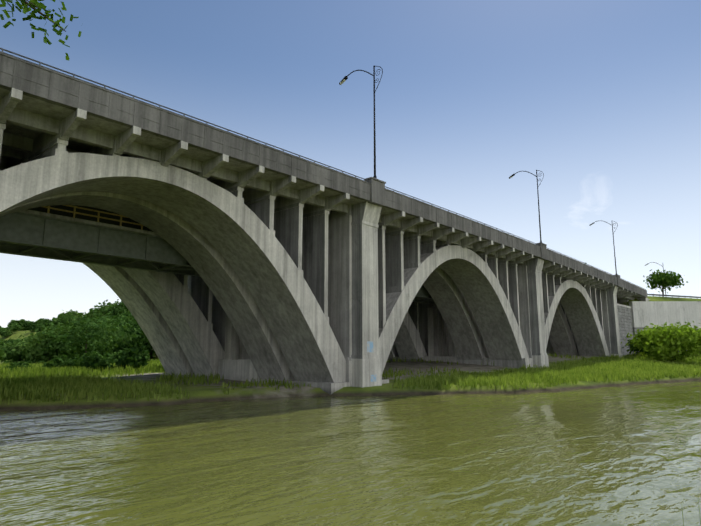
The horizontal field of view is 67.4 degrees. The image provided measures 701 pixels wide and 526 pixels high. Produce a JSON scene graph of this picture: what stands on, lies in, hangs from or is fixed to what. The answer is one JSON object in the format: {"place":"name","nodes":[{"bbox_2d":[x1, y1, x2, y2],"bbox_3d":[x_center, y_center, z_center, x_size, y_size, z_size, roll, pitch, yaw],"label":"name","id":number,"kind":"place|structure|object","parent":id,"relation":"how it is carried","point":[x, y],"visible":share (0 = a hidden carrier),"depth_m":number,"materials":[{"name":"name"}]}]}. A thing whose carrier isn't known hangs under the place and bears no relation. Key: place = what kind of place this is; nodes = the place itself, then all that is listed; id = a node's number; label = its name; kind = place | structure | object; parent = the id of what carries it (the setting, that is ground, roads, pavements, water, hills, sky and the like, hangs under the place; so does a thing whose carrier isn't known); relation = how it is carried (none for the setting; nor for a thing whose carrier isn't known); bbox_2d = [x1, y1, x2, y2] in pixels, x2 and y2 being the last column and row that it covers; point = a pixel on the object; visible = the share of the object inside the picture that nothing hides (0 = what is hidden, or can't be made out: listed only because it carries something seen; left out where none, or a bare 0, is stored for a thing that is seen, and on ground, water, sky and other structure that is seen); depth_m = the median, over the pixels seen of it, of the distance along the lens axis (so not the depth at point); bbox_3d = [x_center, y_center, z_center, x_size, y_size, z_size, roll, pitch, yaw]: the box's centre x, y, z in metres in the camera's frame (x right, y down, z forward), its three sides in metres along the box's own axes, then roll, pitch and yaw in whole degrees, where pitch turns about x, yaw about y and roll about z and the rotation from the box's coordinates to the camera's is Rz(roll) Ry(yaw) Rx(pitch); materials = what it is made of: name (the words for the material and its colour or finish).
{"place":"outdoors","nodes":[
{"label":"outdoors","id":0,"kind":"place"},
{"bbox_2d":[0,380,700,525],"bbox_3d":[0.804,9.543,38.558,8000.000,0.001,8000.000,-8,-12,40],"label":"river water","id":1,"kind":"structure","parent":0,"point":[628,455],"depth_m":14.84,"materials":[{"name":"green liquid"}]},
{"bbox_2d":[0,296,700,410],"bbox_3d":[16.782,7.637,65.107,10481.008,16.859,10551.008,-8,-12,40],"label":"ground","id":2,"kind":"structure","parent":0,"point":[198,392],"depth_m":37.53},
{"bbox_2d":[0,0,81,60],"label":"tree leaves","id":3,"kind":"object","parent":2,"relation":"on","point":[33,4],"visible":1,"depth_m":3.94,"materials":[{"name":"green plant"}]},
{"bbox_2d":[0,263,586,371],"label":"forest trees","id":4,"kind":"object","parent":2,"relation":"on","point":[104,336],"visible":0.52,"depth_m":84.77,"materials":[{"name":"green plant"}]},
{"bbox_2d":[0,48,649,394],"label":"bridge","id":5,"kind":"structure","parent":2,"relation":"on","point":[198,247],"depth_m":38.08,"materials":[{"name":"concrete"}]},
{"bbox_2d":[0,352,700,404],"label":"marsh grass","id":6,"kind":"structure","parent":2,"relation":"on","point":[83,384],"depth_m":42.62,"materials":[{"name":"green plant"}]},
{"bbox_2d":[623,337,651,356],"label":"bush","id":7,"kind":"object","parent":2,"relation":"on","point":[633,349],"visible":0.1,"depth_m":88.36,"materials":[{"name":"green plant"}]},
{"bbox_2d":[617,301,700,354],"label":"retaining wall","id":8,"kind":"structure","parent":2,"relation":"on","point":[634,316],"depth_m":101.79,"materials":[{"name":"concrete"}]},
{"bbox_2d":[621,321,700,362],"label":"willow bush","id":9,"kind":"object","parent":2,"relation":"on","point":[663,342],"visible":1,"depth_m":75.96,"materials":[{"name":"green plant"}]},
{"bbox_2d":[643,269,687,296],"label":"embankment tree","id":10,"kind":"object","parent":2,"relation":"on","point":[664,280],"visible":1,"depth_m":114.06,"materials":[{"name":"green plant"}]},
{"bbox_2d":[647,294,700,297],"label":"guardrail","id":11,"kind":"object","parent":2,"relation":"on","point":[659,295],"visible":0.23,"depth_m":116.20,"materials":[{"name":"grey metal"}]},
{"bbox_2d":[0,0,700,327],"label":"sky","id":12,"kind":"structure","parent":0,"point":[601,98],"materials":[{"name":"blue"}]}
]}

